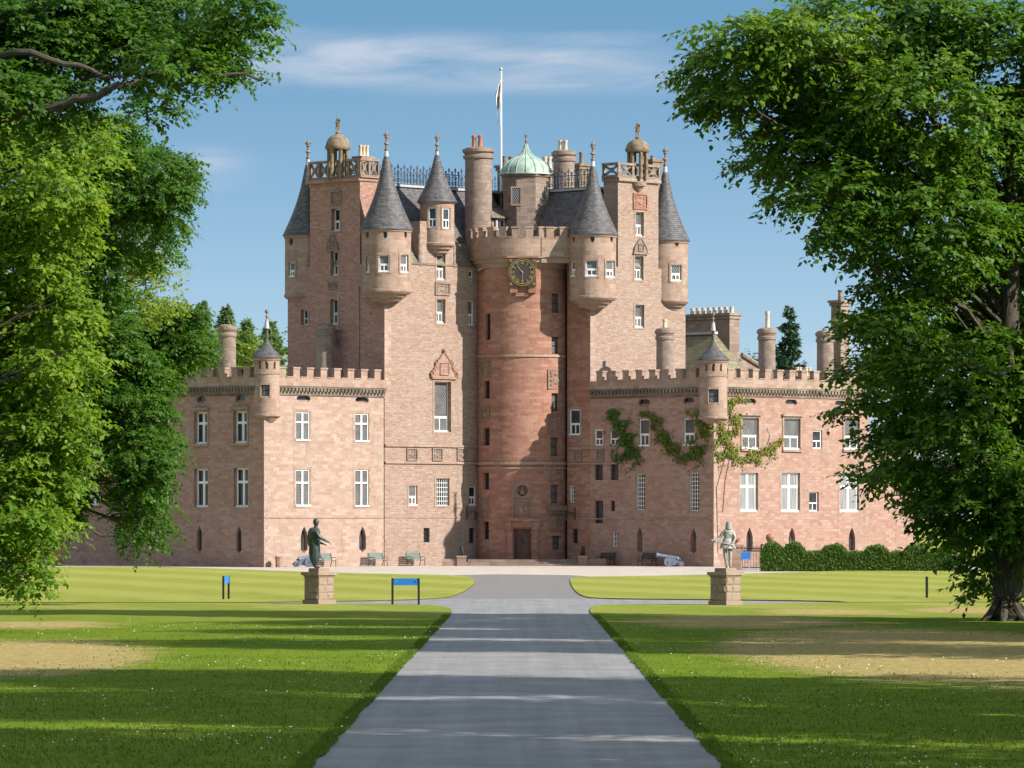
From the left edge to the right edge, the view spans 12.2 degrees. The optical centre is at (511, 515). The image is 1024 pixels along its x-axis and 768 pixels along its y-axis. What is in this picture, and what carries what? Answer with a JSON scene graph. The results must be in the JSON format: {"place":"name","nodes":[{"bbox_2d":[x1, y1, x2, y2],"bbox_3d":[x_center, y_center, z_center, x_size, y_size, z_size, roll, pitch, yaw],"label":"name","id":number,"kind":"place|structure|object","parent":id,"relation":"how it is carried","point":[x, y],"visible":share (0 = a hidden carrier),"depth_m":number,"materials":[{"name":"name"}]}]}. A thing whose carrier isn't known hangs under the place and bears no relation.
{"place":"outdoors","nodes":[
{"label":"outdoors","id":0,"kind":"place"},
{"bbox_2d":[52,536,61,565],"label":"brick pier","id":1,"kind":"structure","parent":0,"point":[57,553],"depth_m":349.65,"materials":[{"name":"brown brick"}]},
{"bbox_2d":[0,567,474,602],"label":"lawn","id":2,"kind":"structure","parent":0,"point":[141,585],"depth_m":245.72,"materials":[{"name":"green plant"}]},
{"bbox_2d":[2,294,228,436],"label":"broadleaf tree","id":3,"kind":"object","parent":2,"relation":"on","point":[182,342],"visible":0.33,"depth_m":243.76,"materials":[{"name":"green plant"}]},
{"bbox_2d":[61,176,194,355],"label":"broadleaf tree","id":4,"kind":"object","parent":2,"relation":"on","point":[164,308],"visible":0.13,"depth_m":223.71,"materials":[{"name":"green plant"}]},
{"bbox_2d":[222,576,229,598],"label":"notice sign","id":5,"kind":"object","parent":2,"relation":"on","point":[225,579],"visible":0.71,"depth_m":208.71,"materials":[{"name":"metal"}]},
{"bbox_2d":[2,562,978,576],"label":"gravel forecourt","id":6,"kind":"structure","parent":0,"point":[591,571],"depth_m":327.08,"materials":[{"name":"beige gravel"}]},
{"bbox_2d":[275,556,282,566],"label":"stone block","id":7,"kind":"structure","parent":6,"relation":"on","point":[278,561],"depth_m":341.23,"materials":[{"name":"beige stone"}]},
{"bbox_2d":[293,553,321,566],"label":"cannon","id":8,"kind":"object","parent":6,"relation":"on","point":[303,560],"visible":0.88,"depth_m":342.11,"materials":[{"name":"grey paint"}]},
{"bbox_2d":[319,553,336,566],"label":"bench","id":9,"kind":"object","parent":6,"relation":"on","point":[327,554],"visible":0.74,"depth_m":344.91,"materials":[{"name":"green paint"}]},
{"bbox_2d":[367,553,387,565],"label":"bench","id":10,"kind":"object","parent":6,"relation":"on","point":[379,555],"visible":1,"depth_m":348.40,"materials":[{"name":"green paint"}]},
{"bbox_2d":[405,553,425,565],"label":"bench","id":11,"kind":"object","parent":6,"relation":"on","point":[411,556],"visible":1,"depth_m":351.02,"materials":[{"name":"green paint"}]},
{"bbox_2d":[442,556,466,565],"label":"stone pier","id":12,"kind":"structure","parent":6,"relation":"on","point":[460,561],"depth_m":350.40,"materials":[{"name":"beige stone"}]},
{"bbox_2d":[40,118,913,566],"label":"castle","id":13,"kind":"structure","parent":6,"relation":"on","point":[472,362],"depth_m":352.86,"materials":[{"name":"pink stone"}]},
{"bbox_2d":[196,412,206,443],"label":"window","id":14,"kind":"structure","parent":13,"relation":"in","point":[201,416],"depth_m":346.66,"materials":[{"name":"white paint"}]},
{"bbox_2d":[196,469,207,506],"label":"window","id":15,"kind":"structure","parent":13,"relation":"in","point":[202,474],"depth_m":346.66,"materials":[{"name":"white paint"}]},
{"bbox_2d":[238,530,241,550],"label":"window","id":16,"kind":"structure","parent":13,"relation":"in","point":[239,535],"depth_m":343.67,"materials":[{"name":"black glass"}]},
{"bbox_2d":[235,411,246,442],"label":"window","id":17,"kind":"structure","parent":13,"relation":"in","point":[241,415],"depth_m":343.54,"materials":[{"name":"white paint"}]},
{"bbox_2d":[235,468,247,506],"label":"window","id":18,"kind":"structure","parent":13,"relation":"in","point":[242,473],"depth_m":343.63,"materials":[{"name":"white paint"}]},
{"bbox_2d":[297,396,307,401],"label":"window","id":19,"kind":"structure","parent":13,"relation":"in","point":[300,398],"depth_m":344.47,"materials":[{"name":"glass"}]},
{"bbox_2d":[301,530,304,550],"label":"window","id":20,"kind":"structure","parent":13,"relation":"in","point":[302,534],"depth_m":344.55,"materials":[{"name":"grey glass"}]},
{"bbox_2d":[296,412,310,440],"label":"window","id":21,"kind":"structure","parent":13,"relation":"in","point":[302,418],"depth_m":344.22,"materials":[{"name":"white paint"}]},
{"bbox_2d":[296,470,310,505],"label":"window","id":22,"kind":"structure","parent":13,"relation":"in","point":[302,476],"depth_m":344.22,"materials":[{"name":"white paint"}]},
{"bbox_2d":[332,299,336,323],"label":"window","id":23,"kind":"structure","parent":13,"relation":"in","point":[335,300],"depth_m":354.02,"materials":[{"name":"white paint"}]},
{"bbox_2d":[333,251,337,275],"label":"window","id":24,"kind":"structure","parent":13,"relation":"in","point":[336,252],"depth_m":353.93,"materials":[{"name":"white paint"}]},
{"bbox_2d":[334,209,339,230],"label":"window","id":25,"kind":"structure","parent":13,"relation":"in","point":[337,211],"depth_m":353.84,"materials":[{"name":"white paint"}]},
{"bbox_2d":[359,530,362,550],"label":"window","id":26,"kind":"structure","parent":13,"relation":"in","point":[361,534],"depth_m":348.61,"materials":[{"name":"grey glass"}]},
{"bbox_2d":[356,397,366,402],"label":"gun loop","id":27,"kind":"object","parent":13,"relation":"in","point":[359,399],"depth_m":348.49,"materials":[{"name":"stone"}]},
{"bbox_2d":[355,413,369,441],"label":"window","id":28,"kind":"structure","parent":13,"relation":"in","point":[361,420],"depth_m":348.27,"materials":[{"name":"white paint"}]},
{"bbox_2d":[355,470,369,506],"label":"window","id":29,"kind":"structure","parent":13,"relation":"in","point":[361,476],"depth_m":348.27,"materials":[{"name":"white paint"}]},
{"bbox_2d":[409,486,416,505],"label":"window","id":30,"kind":"structure","parent":13,"relation":"in","point":[412,489],"depth_m":351.95,"materials":[{"name":"white paint"}]},
{"bbox_2d":[437,254,443,279],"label":"window","id":31,"kind":"structure","parent":13,"relation":"in","point":[439,268],"depth_m":354.10,"materials":[{"name":"white paint"}]},
{"bbox_2d":[437,299,443,322],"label":"window","id":32,"kind":"structure","parent":13,"relation":"in","point":[439,301],"depth_m":354.10,"materials":[{"name":"white paint"}]},
{"bbox_2d":[435,382,448,431],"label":"window","id":33,"kind":"structure","parent":13,"relation":"in","point":[441,388],"depth_m":354.36,"materials":[{"name":"grey glass"}]},
{"bbox_2d":[436,478,447,505],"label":"window","id":34,"kind":"structure","parent":13,"relation":"in","point":[441,483],"depth_m":354.06,"materials":[{"name":"white paint"}]},
{"bbox_2d":[468,301,473,325],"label":"window","id":35,"kind":"structure","parent":13,"relation":"in","point":[470,303],"depth_m":356.27,"materials":[{"name":"white paint"}]},
{"bbox_2d":[469,528,472,542],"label":"window","id":36,"kind":"structure","parent":13,"relation":"in","point":[470,529],"depth_m":356.27,"materials":[{"name":"black glass"}]},
{"bbox_2d":[469,486,475,505],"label":"window","id":37,"kind":"structure","parent":13,"relation":"in","point":[471,488],"depth_m":356.27,"materials":[{"name":"white paint"}]},
{"bbox_2d":[485,522,488,538],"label":"window","id":38,"kind":"structure","parent":13,"relation":"in","point":[486,523],"depth_m":355.23,"materials":[{"name":"black glass"}]},
{"bbox_2d":[485,428,489,445],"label":"window","id":39,"kind":"structure","parent":13,"relation":"in","point":[487,432],"depth_m":355.14,"materials":[{"name":"black glass"}]},
{"bbox_2d":[486,381,489,397],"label":"window","id":40,"kind":"structure","parent":13,"relation":"in","point":[487,382],"depth_m":355.14,"materials":[{"name":"black glass"}]},
{"bbox_2d":[499,67,502,207],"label":"flagpole","id":41,"kind":"object","parent":13,"relation":"on","point":[500,68],"visible":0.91,"depth_m":363.93,"materials":[{"name":"white metal"}]},
{"bbox_2d":[495,83,500,123],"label":"flag","id":42,"kind":"object","parent":41,"relation":"hanging from","point":[498,96],"visible":1,"depth_m":363.88,"materials":[{"name":"white fabric"}]},
{"bbox_2d":[514,529,529,558],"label":"door","id":43,"kind":"structure","parent":13,"relation":"in","point":[521,537],"depth_m":353.76,"materials":[{"name":"brown wood"}]},
{"bbox_2d":[551,438,555,455],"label":"window","id":44,"kind":"structure","parent":13,"relation":"in","point":[553,440],"depth_m":354.88,"materials":[{"name":"black glass"}]},
{"bbox_2d":[551,485,555,502],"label":"window","id":45,"kind":"structure","parent":13,"relation":"in","point":[553,487],"depth_m":354.88,"materials":[{"name":"black glass"}]},
{"bbox_2d":[552,337,556,353],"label":"window","id":46,"kind":"structure","parent":13,"relation":"in","point":[554,339],"depth_m":354.97,"materials":[{"name":"grey glass"}]},
{"bbox_2d":[552,393,556,410],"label":"window","id":47,"kind":"structure","parent":13,"relation":"in","point":[554,395],"depth_m":354.97,"materials":[{"name":"grey glass"}]},
{"bbox_2d":[552,294,557,312],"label":"window","id":48,"kind":"structure","parent":13,"relation":"in","point":[554,296],"depth_m":354.97,"materials":[{"name":"black glass"}]},
{"bbox_2d":[552,536,557,549],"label":"window","id":49,"kind":"structure","parent":13,"relation":"in","point":[554,538],"depth_m":354.97,"materials":[{"name":"black glass"}]},
{"bbox_2d":[571,486,574,501],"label":"window","id":50,"kind":"structure","parent":13,"relation":"in","point":[572,487],"depth_m":355.10,"materials":[{"name":"white paint"}]},
{"bbox_2d":[569,410,579,434],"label":"window","id":51,"kind":"structure","parent":13,"relation":"in","point":[574,414],"depth_m":354.88,"materials":[{"name":"white paint"}]},
{"bbox_2d":[595,430,602,445],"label":"window","id":52,"kind":"structure","parent":13,"relation":"in","point":[598,433],"depth_m":353.15,"materials":[{"name":"white paint"}]},
{"bbox_2d":[596,464,602,479],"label":"window","id":53,"kind":"structure","parent":13,"relation":"in","point":[599,467],"depth_m":353.41,"materials":[{"name":"black glass"}]},
{"bbox_2d":[596,501,602,522],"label":"window","id":54,"kind":"structure","parent":13,"relation":"in","point":[599,504],"depth_m":353.41,"materials":[{"name":"black glass"}]},
{"bbox_2d":[611,431,618,445],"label":"window","id":55,"kind":"structure","parent":13,"relation":"in","point":[614,438],"depth_m":352.12,"materials":[{"name":"white paint"}]},
{"bbox_2d":[612,464,617,479],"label":"window","id":56,"kind":"structure","parent":13,"relation":"in","point":[614,467],"depth_m":352.21,"materials":[{"name":"black glass"}]},
{"bbox_2d":[613,531,616,545],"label":"window","id":57,"kind":"structure","parent":13,"relation":"in","point":[614,532],"depth_m":352.12,"materials":[{"name":"white paint"}]},
{"bbox_2d":[601,406,644,477],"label":"creeper","id":58,"kind":"object","parent":13,"relation":"attached to","point":[628,453],"visible":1,"depth_m":351.07,"materials":[{"name":"green plant"}]},
{"bbox_2d":[635,256,641,279],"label":"window","id":59,"kind":"structure","parent":13,"relation":"in","point":[637,258],"depth_m":357.75,"materials":[{"name":"white paint"}]},
{"bbox_2d":[635,305,642,327],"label":"window","id":60,"kind":"structure","parent":13,"relation":"in","point":[638,308],"depth_m":357.75,"materials":[{"name":"white paint"}]},
{"bbox_2d":[636,212,641,235],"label":"window","id":61,"kind":"structure","parent":13,"relation":"in","point":[638,214],"depth_m":357.75,"materials":[{"name":"white paint"}]},
{"bbox_2d":[637,474,644,509],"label":"window","id":62,"kind":"structure","parent":13,"relation":"in","point":[640,479],"depth_m":350.23,"materials":[{"name":"white paint"}]},
{"bbox_2d":[639,419,649,445],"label":"window","id":63,"kind":"structure","parent":13,"relation":"in","point":[644,428],"depth_m":349.98,"materials":[{"name":"white paint"}]},
{"bbox_2d":[626,406,713,471],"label":"creeper","id":64,"kind":"object","parent":13,"relation":"attached to","point":[674,448],"visible":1,"depth_m":346.93,"materials":[{"name":"green plant"}]},
{"bbox_2d":[683,418,694,445],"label":"window","id":65,"kind":"structure","parent":13,"relation":"in","point":[689,428],"depth_m":346.83,"materials":[{"name":"white paint"}]},
{"bbox_2d":[690,473,698,510],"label":"window","id":66,"kind":"structure","parent":13,"relation":"in","point":[694,481],"depth_m":346.49,"materials":[{"name":"white paint"}]},
{"bbox_2d":[693,530,695,552],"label":"window","id":67,"kind":"structure","parent":13,"relation":"in","point":[694,534],"depth_m":346.66,"materials":[{"name":"black glass"}]},
{"bbox_2d":[710,392,786,537],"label":"creeper","id":68,"kind":"object","parent":13,"relation":"attached to","point":[753,457],"visible":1,"depth_m":346.32,"materials":[{"name":"green plant"}]},
{"bbox_2d":[740,473,756,511],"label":"window","id":69,"kind":"structure","parent":13,"relation":"in","point":[747,480],"depth_m":347.85,"materials":[{"name":"white paint"}]},
{"bbox_2d":[743,418,757,448],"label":"window","id":70,"kind":"structure","parent":13,"relation":"in","point":[750,426],"depth_m":348.02,"materials":[{"name":"white paint"}]},
{"bbox_2d":[782,473,798,511],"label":"window","id":71,"kind":"structure","parent":13,"relation":"in","point":[789,481],"depth_m":351.09,"materials":[{"name":"white paint"}]},
{"bbox_2d":[784,418,799,449],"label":"window","id":72,"kind":"structure","parent":13,"relation":"in","point":[790,424],"depth_m":351.18,"materials":[{"name":"white paint"}]},
{"bbox_2d":[809,492,816,510],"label":"window","id":73,"kind":"structure","parent":13,"relation":"in","point":[812,495],"depth_m":352.89,"materials":[{"name":"white paint"}]},
{"bbox_2d":[813,430,820,448],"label":"window","id":74,"kind":"structure","parent":13,"relation":"in","point":[816,433],"depth_m":353.15,"materials":[{"name":"white paint"}]},
{"bbox_2d":[841,475,858,511],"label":"window","id":75,"kind":"structure","parent":13,"relation":"in","point":[847,494],"depth_m":355.66,"materials":[{"name":"white paint"}]},
{"bbox_2d":[845,418,857,449],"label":"window","id":76,"kind":"structure","parent":13,"relation":"in","point":[847,428],"depth_m":355.75,"materials":[{"name":"white paint"}]},
{"bbox_2d":[578,556,605,565],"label":"wall","id":77,"kind":"structure","parent":6,"relation":"on","point":[583,561],"depth_m":350.40,"materials":[{"name":"brown stone"}]},
{"bbox_2d":[597,553,616,565],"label":"bench","id":78,"kind":"object","parent":6,"relation":"on","point":[612,557],"visible":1,"depth_m":351.46,"materials":[{"name":"brown wood"}]},
{"bbox_2d":[637,553,656,565],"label":"bench","id":79,"kind":"object","parent":6,"relation":"on","point":[646,555],"visible":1,"depth_m":348.75,"materials":[{"name":"brown wood"}]},
{"bbox_2d":[655,553,683,566],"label":"cannon","id":80,"kind":"object","parent":6,"relation":"on","point":[669,560],"visible":1,"depth_m":345.75,"materials":[{"name":"grey paint"}]},
{"bbox_2d":[741,552,749,569],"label":"notice sign","id":81,"kind":"object","parent":6,"relation":"on","point":[745,555],"visible":1,"depth_m":321.47,"materials":[{"name":"blue metal"}]},
{"bbox_2d":[759,540,954,570],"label":"hedge","id":82,"kind":"object","parent":6,"relation":"on","point":[789,556],"visible":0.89,"depth_m":315.44,"materials":[{"name":"green plant"}]},
{"bbox_2d":[0,517,983,561],"bbox_3d":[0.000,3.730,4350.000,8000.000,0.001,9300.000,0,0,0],"label":"ground","id":83,"kind":"structure","parent":0,"point":[973,554],"depth_m":644.25,"materials":[{"name":"green plant"}]},
{"bbox_2d":[189,300,218,377],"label":"conifer tree","id":84,"kind":"object","parent":83,"relation":"on","point":[201,308],"visible":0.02,"depth_m":434.60,"materials":[{"name":"green plant"}]},
{"bbox_2d":[214,303,239,349],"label":"conifer tree","id":85,"kind":"object","parent":83,"relation":"on","point":[227,317],"visible":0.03,"depth_m":439.61,"materials":[{"name":"green plant"}]},
{"bbox_2d":[166,326,287,377],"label":"broadleaf tree","id":86,"kind":"object","parent":83,"relation":"on","point":[248,348],"visible":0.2,"depth_m":413.93,"materials":[{"name":"green plant"}]},
{"bbox_2d":[236,317,257,375],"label":"conifer tree","id":87,"kind":"object","parent":83,"relation":"on","point":[244,325],"visible":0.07,"depth_m":424.63,"materials":[{"name":"green plant"}]},
{"bbox_2d":[256,318,287,373],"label":"conifer tree","id":88,"kind":"object","parent":83,"relation":"on","point":[272,324],"visible":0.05,"depth_m":444.56,"materials":[{"name":"green plant"}]},
{"bbox_2d":[775,305,807,378],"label":"conifer tree","id":89,"kind":"object","parent":83,"relation":"on","point":[784,361],"visible":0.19,"depth_m":429.59,"materials":[{"name":"green plant"}]},
{"bbox_2d":[869,367,1023,557],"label":"broadleaf tree","id":90,"kind":"object","parent":83,"relation":"on","point":[934,464],"depth_m":409.68,"materials":[{"name":"green plant"}]},
{"bbox_2d":[0,603,1023,767],"bbox_3d":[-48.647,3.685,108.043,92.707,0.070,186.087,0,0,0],"label":"lawn","id":91,"kind":"structure","parent":0,"point":[71,618],"depth_m":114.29,"materials":[{"name":"green plant"}]},
{"bbox_2d":[0,101,139,626],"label":"lime tree","id":92,"kind":"object","parent":91,"relation":"on","point":[29,416],"visible":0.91,"depth_m":149.12,"materials":[{"name":"green plant"}]},
{"bbox_2d":[1,105,213,572],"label":"broadleaf tree","id":93,"kind":"object","parent":91,"relation":"on","point":[143,203],"visible":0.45,"depth_m":192.84,"materials":[{"name":"green plant"}]},
{"bbox_2d":[0,0,299,215],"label":"oak tree","id":94,"kind":"object","parent":91,"relation":"on","point":[87,40],"visible":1,"depth_m":117.52,"materials":[{"name":"green plant"}]},
{"bbox_2d":[301,568,336,603],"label":"pedestal","id":95,"kind":"object","parent":91,"relation":"on","point":[319,585],"visible":0.99,"depth_m":197.37,"materials":[{"name":"stone"}]},
{"bbox_2d":[307,518,330,567],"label":"statue","id":96,"kind":"object","parent":95,"relation":"on","point":[314,537],"visible":1,"depth_m":197.49,"materials":[{"name":"green metal"}]},
{"bbox_2d":[391,578,419,604],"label":"notice sign","id":97,"kind":"object","parent":91,"relation":"on","point":[405,581],"visible":0.94,"depth_m":195.91,"materials":[{"name":"blue metal"}]},
{"bbox_2d":[1,621,1023,767],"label":"daisies","id":98,"kind":"object","parent":91,"relation":"on","point":[421,632],"visible":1,"depth_m":98.13,"materials":[{"name":"white plant"}]},
{"bbox_2d":[2,0,1023,514],"label":"sky","id":99,"kind":"structure","parent":0,"point":[579,72],"materials":[{"name":"blue"}]},
{"bbox_2d":[312,574,721,767],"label":"drive","id":100,"kind":"structure","parent":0,"point":[516,671],"depth_m":95.64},
{"bbox_2d":[297,599,834,603],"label":"cross path","id":101,"kind":"structure","parent":0,"point":[620,601],"depth_m":203.33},
{"bbox_2d":[729,534,743,569],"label":"gate pier","id":102,"kind":"structure","parent":0,"point":[736,557],"depth_m":323.08,"materials":[{"name":"pink stone"}]},
{"bbox_2d":[743,544,761,569],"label":"gate","id":103,"kind":"structure","parent":102,"relation":"attached to","point":[753,551],"depth_m":323.49,"materials":[{"name":"black metal"}]},
{"bbox_2d":[570,570,1023,601],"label":"lawn","id":104,"kind":"structure","parent":0,"point":[861,586],"depth_m":242.33,"materials":[{"name":"green plant"}]},
{"bbox_2d":[925,577,927,597],"bbox_3d":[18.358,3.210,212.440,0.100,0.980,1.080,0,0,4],"label":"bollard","id":105,"kind":"object","parent":104,"relation":"on","point":[926,587],"visible":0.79,"depth_m":211.90,"materials":[{"name":"black metal"}]},
{"bbox_2d":[590,602,1023,767],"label":"lawn","id":106,"kind":"structure","parent":0,"point":[980,650],"depth_m":113.55,"materials":[{"name":"green plant"}]},
{"bbox_2d":[707,568,743,604],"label":"pedestal","id":107,"kind":"object","parent":106,"relation":"on","point":[725,586],"visible":0.96,"depth_m":195.10,"materials":[{"name":"stone"}]},
{"bbox_2d":[710,521,739,567],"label":"statue","id":108,"kind":"object","parent":107,"relation":"on","point":[727,542],"visible":1,"depth_m":195.32,"materials":[{"name":"white stone"}]},
{"bbox_2d":[655,0,1023,620],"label":"lime tree","id":109,"kind":"object","parent":106,"relation":"on","point":[881,84],"visible":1,"depth_m":164.04,"materials":[{"name":"green plant"}]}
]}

